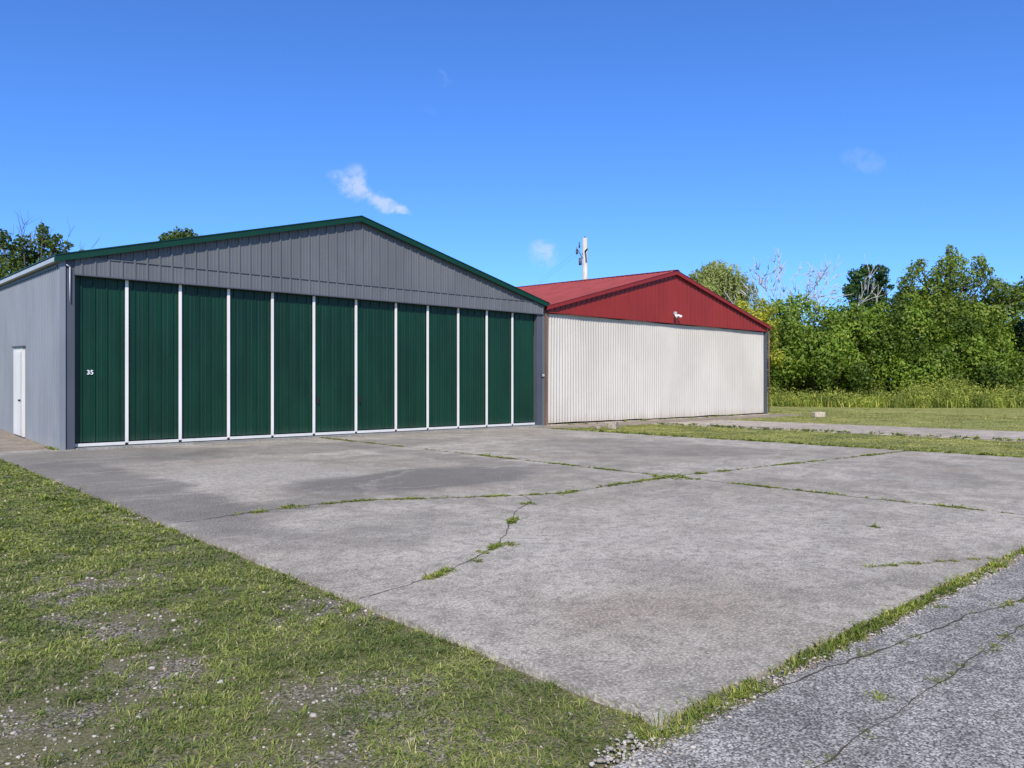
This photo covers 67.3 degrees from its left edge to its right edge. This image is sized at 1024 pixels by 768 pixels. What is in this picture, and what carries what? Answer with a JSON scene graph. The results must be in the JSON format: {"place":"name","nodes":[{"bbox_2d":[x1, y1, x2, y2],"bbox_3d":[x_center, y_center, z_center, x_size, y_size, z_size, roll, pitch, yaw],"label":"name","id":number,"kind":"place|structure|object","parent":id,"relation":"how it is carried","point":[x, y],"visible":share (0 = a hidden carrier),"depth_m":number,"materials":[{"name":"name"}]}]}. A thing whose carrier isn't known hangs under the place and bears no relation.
{"place":"outdoors","nodes":[
{"label":"outdoors","id":0,"kind":"place"},
{"bbox_2d":[0,405,1023,767],"bbox_3d":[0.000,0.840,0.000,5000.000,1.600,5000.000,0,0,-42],"label":"ground","id":1,"kind":"structure","parent":0,"point":[86,739],"depth_m":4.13,"materials":[{"name":"green plant"}]},
{"bbox_2d":[0,448,45,451],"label":"walk landing","id":2,"kind":"object","parent":1,"relation":"on","point":[22,449],"visible":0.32,"depth_m":18.80,"materials":[{"name":"grey concrete"}]},
{"bbox_2d":[0,429,49,449],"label":"concrete walk","id":3,"kind":"structure","parent":1,"relation":"on","point":[10,441],"depth_m":20.26,"materials":[{"name":"beige concrete"}]},
{"bbox_2d":[0,262,58,448],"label":"side wall","id":4,"kind":"structure","parent":1,"relation":"on","point":[29,313],"depth_m":20.87,"materials":[{"name":"grey metal"}]},
{"bbox_2d":[13,347,24,436],"bbox_3d":[-14.241,0.219,22.243,0.055,2.561,1.400,0,0,-42],"label":"side door frame","id":5,"kind":"object","parent":4,"relation":"attached to","point":[22,349],"visible":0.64,"depth_m":21.75,"materials":[{"name":"white metal"}]},
{"bbox_2d":[14,352,21,435],"bbox_3d":[-14.269,0.274,22.218,0.019,2.405,1.120,0,0,-42],"label":"side door leaf","id":6,"kind":"object","parent":5,"relation":"attached to","point":[17,392],"visible":1,"depth_m":22.08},
{"bbox_2d":[0,265,57,288],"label":"side drip trim","id":7,"kind":"structure","parent":4,"relation":"attached to","point":[38,273],"depth_m":21.12,"materials":[{"name":"grey metal"}]},
{"bbox_2d":[0,215,548,302],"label":"roof","id":8,"kind":"structure","parent":4,"relation":"on","point":[43,260],"depth_m":21.95,"materials":[{"name":"green metal"}]},
{"bbox_2d":[0,257,59,285],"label":"eave gutter","id":9,"kind":"object","parent":8,"relation":"attached to","point":[40,266],"visible":1,"depth_m":20.82,"materials":[{"name":"white metal"}]},
{"bbox_2d":[54,216,549,306],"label":"rake trim","id":10,"kind":"structure","parent":8,"relation":"attached to","point":[123,249],"depth_m":22.38,"materials":[{"name":"green metal"}]},
{"bbox_2d":[0,222,82,278],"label":"ash tree","id":11,"kind":"object","parent":1,"relation":"on","point":[10,259],"visible":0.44,"depth_m":47.69,"materials":[{"name":"green plant"}]},
{"bbox_2d":[6,213,98,263],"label":"bare tree","id":12,"kind":"object","parent":1,"relation":"on","point":[35,232],"visible":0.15,"depth_m":50.19,"materials":[{"name":"brown plant"}]},
{"bbox_2d":[158,226,200,240],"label":"ash tree","id":13,"kind":"object","parent":1,"relation":"on","point":[182,233],"visible":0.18,"depth_m":63.51,"materials":[{"name":"green plant"}]},
{"bbox_2d":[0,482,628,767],"bbox_3d":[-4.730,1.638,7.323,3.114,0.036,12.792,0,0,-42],"label":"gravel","id":14,"kind":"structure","parent":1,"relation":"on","point":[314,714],"depth_m":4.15,"materials":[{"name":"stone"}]},
{"bbox_2d":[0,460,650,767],"bbox_3d":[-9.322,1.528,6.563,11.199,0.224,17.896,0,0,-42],"label":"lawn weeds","id":15,"kind":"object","parent":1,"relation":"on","point":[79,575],"visible":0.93,"depth_m":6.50,"materials":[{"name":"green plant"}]},
{"bbox_2d":[0,427,1023,726],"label":"concrete apron","id":16,"kind":"object","parent":1,"relation":"on","point":[650,601],"visible":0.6,"depth_m":8.35,"materials":[{"name":"grey concrete"}]},
{"bbox_2d":[66,260,74,449],"bbox_3d":[-10.882,-0.705,18.822,0.300,4.670,0.200,0,0,-42],"label":"corner post","id":17,"kind":"object","parent":16,"relation":"on","point":[70,375],"visible":0.46,"depth_m":18.78,"materials":[{"name":"grey metal"}]},
{"bbox_2d":[59,261,65,449],"bbox_3d":[-10.891,-0.690,18.649,0.125,4.620,0.035,0,0,-42],"label":"corner flashing","id":18,"kind":"object","parent":17,"relation":"attached to","point":[62,355],"visible":0.93,"depth_m":18.63,"materials":[{"name":"grey metal"}]},
{"bbox_2d":[66,264,70,301],"bbox_3d":[-10.783,-2.456,18.702,0.030,0.913,0.102,0,0,40],"label":"conduit","id":19,"kind":"object","parent":18,"relation":"attached to","point":[69,283],"visible":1,"depth_m":18.72,"materials":[{"name":"grey metal"}]},
{"bbox_2d":[81,276,535,314],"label":"door track","id":20,"kind":"structure","parent":17,"relation":"attached to","point":[286,293],"depth_m":22.52,"materials":[{"name":"metal"}]},
{"bbox_2d":[74,274,544,314],"bbox_3d":[-4.746,-2.676,24.248,16.120,0.028,0.140,0,0,-42],"label":"header lip","id":21,"kind":"object","parent":17,"relation":"attached to","point":[290,293],"visible":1,"depth_m":22.39,"materials":[{"name":"grey metal"}]},
{"bbox_2d":[75,258,544,313],"bbox_3d":[-4.714,-2.900,24.220,16.110,0.420,0.025,0,0,-42],"label":"door header","id":22,"kind":"object","parent":21,"relation":"on","point":[106,268],"depth_m":22.49,"materials":[{"name":"grey metal"}]},
{"bbox_2d":[89,257,533,301],"bbox_3d":[-4.732,-3.120,24.240,16.110,0.020,0.090,0,0,-42],"label":"header flashing","id":23,"kind":"object","parent":22,"relation":"attached to","point":[296,278],"visible":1,"depth_m":22.54,"materials":[{"name":"grey metal"}]},
{"bbox_2d":[75,285,532,443],"bbox_3d":[-5.057,-0.740,24.338,15.740,4.720,0.050,0,0,-42],"label":"door backing","id":24,"kind":"object","parent":16,"relation":"on","point":[354,384],"depth_m":23.25,"materials":[{"name":"white metal"}]},
{"bbox_2d":[511,313,512,423],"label":"door stile","id":25,"kind":"object","parent":24,"relation":"attached to","point":[511,368],"depth_m":28.67,"materials":[{"name":"white metal"}]},
{"bbox_2d":[75,425,544,449],"bbox_3d":[-4.749,1.610,24.057,15.780,0.080,0.500,0,0,-42],"label":"door sill","id":26,"kind":"structure","parent":16,"relation":"on","point":[189,443],"depth_m":22.17,"materials":[{"name":"grey concrete"}]},
{"bbox_2d":[75,276,124,442],"bbox_3d":[-10.363,-0.650,19.374,1.140,4.200,0.028,0,0,-42],"label":"door panel","id":27,"kind":"structure","parent":26,"relation":"on","point":[100,353],"depth_m":19.38,"materials":[{"name":"green metal"}]},
{"bbox_2d":[75,442,124,446],"bbox_3d":[-10.349,1.512,19.329,1.170,0.075,0.033,0,0,-42],"label":"door bottom rail","id":28,"kind":"object","parent":27,"relation":"attached to","point":[99,444],"depth_m":19.31,"materials":[{"name":"white metal"}]},
{"bbox_2d":[125,280,127,442],"bbox_3d":[-9.885,-0.578,19.747,0.074,4.155,0.035,0,0,-42],"label":"door stile","id":29,"kind":"object","parent":27,"relation":"attached to","point":[126,361],"depth_m":19.73,"materials":[{"name":"white metal"}]},
{"bbox_2d":[128,280,177,439],"bbox_3d":[-9.412,-0.650,20.216,1.260,4.200,0.028,0,0,-42],"label":"door panel","id":30,"kind":"structure","parent":26,"relation":"on","point":[153,360],"depth_m":20.23,"materials":[{"name":"green metal"}]},
{"bbox_2d":[128,281,128,440],"bbox_3d":[-9.856,-0.595,19.787,0.014,4.110,0.025,0,0,-42],"label":"stile hinge gap","id":31,"kind":"object","parent":30,"relation":"attached to","point":[128,360],"visible":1,"depth_m":19.77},
{"bbox_2d":[128,439,178,443],"bbox_3d":[-9.392,1.512,20.194,1.250,0.075,0.033,0,0,-42],"label":"door bottom rail","id":32,"kind":"object","parent":30,"relation":"attached to","point":[153,441],"depth_m":20.17,"materials":[{"name":"white metal"}]},
{"bbox_2d":[179,285,181,439],"bbox_3d":[-8.898,-0.578,20.639,0.074,4.155,0.035,0,0,-42],"label":"door stile","id":33,"kind":"object","parent":30,"relation":"attached to","point":[180,362],"depth_m":20.63,"materials":[{"name":"white metal"}]},
{"bbox_2d":[182,285,225,437],"bbox_3d":[-8.440,-0.650,21.109,1.240,4.200,0.028,0,0,-42],"label":"door panel","id":34,"kind":"structure","parent":26,"relation":"on","point":[203,361],"depth_m":21.11,"materials":[{"name":"green metal"}]},
{"bbox_2d":[181,437,226,441],"bbox_3d":[-8.413,1.512,21.079,1.230,0.075,0.033,0,0,-42],"label":"door bottom rail","id":35,"kind":"object","parent":34,"relation":"attached to","point":[204,439],"depth_m":21.05,"materials":[{"name":"white metal"}]},
{"bbox_2d":[227,289,229,437],"bbox_3d":[-7.926,-0.578,21.518,0.074,4.155,0.035,0,0,-42],"label":"door stile","id":36,"kind":"object","parent":34,"relation":"attached to","point":[228,363],"depth_m":21.50,"materials":[{"name":"white metal"}]},
{"bbox_2d":[230,289,269,435],"bbox_3d":[-7.474,-0.650,21.980,1.220,4.200,0.028,0,0,-42],"label":"door panel","id":37,"kind":"structure","parent":26,"relation":"on","point":[249,362],"depth_m":21.98,"materials":[{"name":"green metal"}]},
{"bbox_2d":[230,435,270,438],"bbox_3d":[-7.449,1.512,21.951,1.210,0.075,0.033,0,0,-42],"label":"door bottom rail","id":38,"kind":"object","parent":37,"relation":"attached to","point":[248,437],"depth_m":21.92,"materials":[{"name":"white metal"}]},
{"bbox_2d":[271,293,273,435],"bbox_3d":[-6.970,-0.578,22.383,0.074,4.155,0.035,0,0,-42],"label":"door stile","id":39,"kind":"object","parent":37,"relation":"attached to","point":[272,364],"depth_m":22.37,"materials":[{"name":"white metal"}]},
{"bbox_2d":[274,293,311,433],"bbox_3d":[-6.506,-0.650,22.854,1.250,4.200,0.028,0,0,-42],"label":"door panel","id":40,"kind":"structure","parent":26,"relation":"on","point":[292,363],"depth_m":22.86,"materials":[{"name":"green metal"}]},
{"bbox_2d":[273,433,312,436],"bbox_3d":[-6.481,1.512,22.826,1.240,0.075,0.033,0,0,-42],"label":"door bottom rail","id":41,"kind":"object","parent":40,"relation":"attached to","point":[289,435],"depth_m":22.79,"materials":[{"name":"white metal"}]},
{"bbox_2d":[312,296,314,433],"bbox_3d":[-5.990,-0.578,23.268,0.074,4.155,0.035,0,0,-42],"label":"door stile","id":42,"kind":"object","parent":40,"relation":"attached to","point":[313,364],"depth_m":23.25,"materials":[{"name":"white metal"}]},
{"bbox_2d":[75,425,524,447],"bbox_3d":[-4.979,1.586,24.252,15.740,0.068,0.060,0,0,-42],"label":"door gap","id":43,"kind":"object","parent":26,"relation":"on","point":[282,437],"depth_m":22.51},
{"bbox_2d":[316,296,353,431],"bbox_3d":[-5.476,-0.650,23.781,1.380,4.200,0.028,0,0,-42],"label":"door panel","id":44,"kind":"structure","parent":26,"relation":"on","point":[335,360],"depth_m":23.79,"materials":[{"name":"green metal"}]},
{"bbox_2d":[315,296,315,431],"bbox_3d":[-5.961,-0.595,23.308,0.014,4.110,0.025,0,0,-42],"label":"stile hinge gap","id":45,"kind":"object","parent":44,"relation":"attached to","point":[315,363],"visible":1,"depth_m":23.30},
{"bbox_2d":[315,431,354,434],"bbox_3d":[-5.453,1.512,23.755,1.370,0.075,0.033,0,0,-42],"label":"door bottom rail","id":46,"kind":"object","parent":44,"relation":"attached to","point":[329,433],"depth_m":23.72,"materials":[{"name":"white metal"}]},
{"bbox_2d":[355,300,356,431],"bbox_3d":[-4.915,-0.578,24.240,0.074,4.155,0.035,0,0,-42],"label":"door stile","id":47,"kind":"object","parent":44,"relation":"attached to","point":[355,365],"depth_m":24.22,"materials":[{"name":"white metal"}]},
{"bbox_2d":[358,300,393,429],"bbox_3d":[-4.384,-0.650,24.764,1.420,4.200,0.028,0,0,-42],"label":"door panel","id":48,"kind":"structure","parent":26,"relation":"on","point":[376,361],"depth_m":24.77,"materials":[{"name":"green metal"}]},
{"bbox_2d":[357,300,357,429],"bbox_3d":[-4.886,-0.595,24.280,0.014,4.110,0.025,0,0,-42],"label":"stile hinge gap","id":49,"kind":"object","parent":48,"relation":"attached to","point":[357,364],"visible":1,"depth_m":24.27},
{"bbox_2d":[357,429,394,432],"bbox_3d":[-4.363,1.512,24.741,1.410,0.075,0.033,0,0,-42],"label":"door bottom rail","id":50,"kind":"object","parent":48,"relation":"attached to","point":[370,431],"depth_m":24.70,"materials":[{"name":"white metal"}]},
{"bbox_2d":[395,303,396,429],"bbox_3d":[-3.809,-0.578,25.239,0.074,4.155,0.035,0,0,-42],"label":"door stile","id":51,"kind":"object","parent":48,"relation":"attached to","point":[395,366],"depth_m":25.22,"materials":[{"name":"white metal"}]},
{"bbox_2d":[397,303,425,427],"bbox_3d":[-3.365,-0.650,25.703,1.210,4.200,0.028,0,0,-42],"label":"door panel","id":52,"kind":"structure","parent":26,"relation":"on","point":[411,365],"depth_m":25.73,"materials":[{"name":"green metal"}]},
{"bbox_2d":[397,428,426,430],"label":"door bottom rail","id":53,"kind":"object","parent":52,"relation":"attached to","point":[408,429],"depth_m":25.61,"materials":[{"name":"white metal"}]},
{"bbox_2d":[426,306,428,427],"bbox_3d":[-2.860,-0.578,26.098,0.074,4.155,0.035,0,0,-42],"label":"door stile","id":54,"kind":"object","parent":52,"relation":"attached to","point":[427,366],"depth_m":26.08,"materials":[{"name":"white metal"}]},
{"bbox_2d":[429,306,455,426],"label":"door panel","id":55,"kind":"structure","parent":26,"relation":"on","point":[442,366],"depth_m":26.59,"materials":[{"name":"green metal"}]},
{"bbox_2d":[428,426,457,429],"bbox_3d":[-2.375,1.512,26.538,1.230,0.075,0.033,0,0,-42],"label":"door bottom rail","id":56,"kind":"object","parent":55,"relation":"attached to","point":[448,427],"depth_m":26.53,"materials":[{"name":"white metal"}]},
{"bbox_2d":[457,308,458,426],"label":"door stile","id":57,"kind":"object","parent":55,"relation":"attached to","point":[458,367],"depth_m":26.96,"materials":[{"name":"white metal"}]},
{"bbox_2d":[459,308,484,424],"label":"door panel","id":58,"kind":"structure","parent":26,"relation":"on","point":[471,366],"depth_m":27.45,"materials":[{"name":"green metal"}]},
{"bbox_2d":[459,425,485,427],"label":"door bottom rail","id":59,"kind":"object","parent":58,"relation":"attached to","point":[471,426],"depth_m":27.39,"materials":[{"name":"white metal"}]},
{"bbox_2d":[486,311,487,424],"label":"door stile","id":60,"kind":"object","parent":58,"relation":"attached to","point":[486,367],"depth_m":27.84,"materials":[{"name":"white metal"}]},
{"bbox_2d":[488,311,510,423],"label":"door panel","id":61,"kind":"structure","parent":26,"relation":"on","point":[499,367],"depth_m":28.33,"materials":[{"name":"green metal"}]},
{"bbox_2d":[487,424,511,426],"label":"door bottom rail","id":62,"kind":"object","parent":61,"relation":"attached to","point":[492,425],"depth_m":28.23,"materials":[{"name":"white metal"}]},
{"bbox_2d":[513,313,533,422],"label":"door panel","id":63,"kind":"structure","parent":26,"relation":"on","point":[523,367],"depth_m":29.15,"materials":[{"name":"green metal"}]},
{"bbox_2d":[513,423,534,425],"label":"door bottom rail","id":64,"kind":"object","parent":63,"relation":"attached to","point":[514,424],"depth_m":29.05,"materials":[{"name":"white metal"}]},
{"bbox_2d":[175,441,1013,597],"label":"concrete cracks","id":65,"kind":"object","parent":16,"relation":"on","point":[575,517],"visible":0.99,"depth_m":9.49,"materials":[{"name":"brown"}]},
{"bbox_2d":[230,437,1011,579],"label":"grass","id":66,"kind":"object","parent":16,"relation":"on","point":[492,546],"visible":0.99,"depth_m":10.81,"materials":[{"name":"green plant"}]},
{"bbox_2d":[33,413,1023,457],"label":"wall weeds","id":67,"kind":"object","parent":1,"relation":"on","point":[792,442],"depth_m":22.57,"materials":[{"name":"green plant"}]},
{"bbox_2d":[537,236,587,284],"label":"utility pole","id":68,"kind":"object","parent":1,"relation":"on","point":[584,258],"visible":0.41,"depth_m":47.88,"materials":[{"name":"white metal"}]},
{"bbox_2d":[607,422,618,428],"bbox_3d":[3.672,1.497,27.987,0.339,0.266,0.526,0,0,19],"label":"concrete block","id":69,"kind":"object","parent":1,"relation":"on","point":[612,425],"depth_m":27.75,"materials":[{"name":"beige concrete"}]},
{"bbox_2d":[517,269,771,425],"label":"red hangar","id":70,"kind":"structure","parent":1,"relation":"on","point":[666,345],"depth_m":34.42,"materials":[{"name":"metal"}]},
{"bbox_2d":[548,314,763,422],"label":"sliding doors","id":71,"kind":"structure","parent":70,"relation":"in","point":[599,369],"depth_m":34.05,"materials":[{"name":"white metal"}]},
{"bbox_2d":[531,414,803,428],"bbox_3d":[7.587,1.706,34.601,18.782,0.200,2.239,0,0,-42],"label":"dirt apron","id":72,"kind":"object","parent":1,"relation":"on","point":[655,421],"visible":0.29,"depth_m":32.96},
{"bbox_2d":[534,314,541,424],"bbox_3d":[1.054,-0.685,29.619,0.410,4.630,0.190,0,0,-42],"label":"end post","id":73,"kind":"object","parent":72,"relation":"on","point":[537,369],"visible":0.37,"depth_m":29.48,"materials":[{"name":"grey metal"}]},
{"bbox_2d":[74,222,534,301],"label":"gable wall","id":74,"kind":"structure","parent":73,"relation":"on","point":[359,253],"depth_m":23.66,"materials":[{"name":"grey metal"}]},
{"bbox_2d":[542,310,544,424],"bbox_3d":[1.206,-0.650,29.607,0.100,4.500,0.028,0,0,-42],"label":"end post flashing","id":75,"kind":"object","parent":73,"relation":"attached to","point":[543,369],"visible":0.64,"depth_m":29.59,"materials":[{"name":"metal"}]},
{"bbox_2d":[688,259,758,312],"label":"willow tree","id":76,"kind":"object","parent":1,"relation":"on","point":[716,278],"visible":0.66,"depth_m":74.31,"materials":[{"name":"green plant"}]},
{"bbox_2d":[733,297,786,366],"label":"locust tree","id":77,"kind":"object","parent":1,"relation":"on","point":[755,312],"visible":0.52,"depth_m":55.45,"materials":[{"name":"green plant"}]},
{"bbox_2d":[724,248,853,305],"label":"dead tree","id":78,"kind":"object","parent":1,"relation":"on","point":[760,280],"visible":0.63,"depth_m":62.44,"materials":[{"name":"brown wood"}]},
{"bbox_2d":[742,255,882,325],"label":"dead tree","id":79,"kind":"object","parent":1,"relation":"on","point":[822,276],"visible":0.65,"depth_m":65.48,"materials":[{"name":"brown wood"}]},
{"bbox_2d":[607,544,1023,760],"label":"edge weeds","id":80,"kind":"object","parent":1,"relation":"on","point":[855,632],"visible":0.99,"depth_m":4.57,"materials":[{"name":"green plant"}]},
{"bbox_2d":[611,558,1023,767],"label":"asphalt taxiway","id":81,"kind":"structure","parent":1,"relation":"on","point":[971,715],"depth_m":3.85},
{"bbox_2d":[605,723,695,766],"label":"corner gravel","id":82,"kind":"structure","parent":81,"relation":"on","point":[611,748],"depth_m":3.41,"materials":[{"name":"grey gravel"}]},
{"bbox_2d":[748,599,1023,767],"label":"asphalt weeds","id":83,"kind":"object","parent":81,"relation":"on","point":[1008,603],"visible":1,"depth_m":4.61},
{"bbox_2d":[756,597,1023,767],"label":"asphalt cracks","id":84,"kind":"object","parent":81,"relation":"on","point":[842,748],"visible":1,"depth_m":4.34,"materials":[{"name":"green"}]},
{"bbox_2d":[811,412,824,416],"bbox_3d":[15.077,1.501,37.895,0.590,0.259,0.342,0,0,-13],"label":"concrete block","id":85,"kind":"object","parent":1,"relation":"on","point":[817,414],"depth_m":37.75,"materials":[{"name":"beige concrete"}]},
{"bbox_2d":[652,420,1023,441],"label":"concrete drive","id":86,"kind":"structure","parent":1,"relation":"on","point":[942,432],"depth_m":27.27,"materials":[{"name":"grey concrete"}]},
{"bbox_2d":[659,550,1023,732],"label":"grass strip","id":87,"kind":"object","parent":1,"relation":"on","point":[812,665],"visible":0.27,"depth_m":4.37,"materials":[{"name":"grass"}]},
{"bbox_2d":[589,554,1023,767],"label":"edge gravel","id":88,"kind":"structure","parent":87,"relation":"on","point":[608,758],"depth_m":4.18,"materials":[{"name":"grey gravel"}]},
{"bbox_2d":[842,264,894,315],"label":"oak tree","id":89,"kind":"object","parent":1,"relation":"on","point":[855,286],"visible":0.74,"depth_m":69.31,"materials":[{"name":"green plant"}]},
{"bbox_2d":[752,276,1023,401],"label":"vine covered treeline","id":90,"kind":"object","parent":1,"relation":"on","point":[855,348],"visible":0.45,"depth_m":58.54,"materials":[{"name":"green plant"}]},
{"bbox_2d":[767,372,1023,407],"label":"goldenrod brush","id":91,"kind":"object","parent":1,"relation":"on","point":[920,398],"visible":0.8,"depth_m":53.28,"materials":[{"name":"green plant"}]},
{"bbox_2d":[895,244,1023,387],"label":"maple tree","id":92,"kind":"object","parent":1,"relation":"on","point":[950,263],"visible":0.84,"depth_m":59.68,"materials":[{"name":"green plant"}]},
{"bbox_2d":[0,0,1023,378],"label":"sky","id":93,"kind":"structure","parent":0,"point":[495,137],"materials":[{"name":"blue"}]},
{"bbox_2d":[565,406,1023,456],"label":"field grass","id":94,"kind":"structure","parent":0,"point":[757,434],"depth_m":26.52,"materials":[{"name":"green plant"}]}
]}

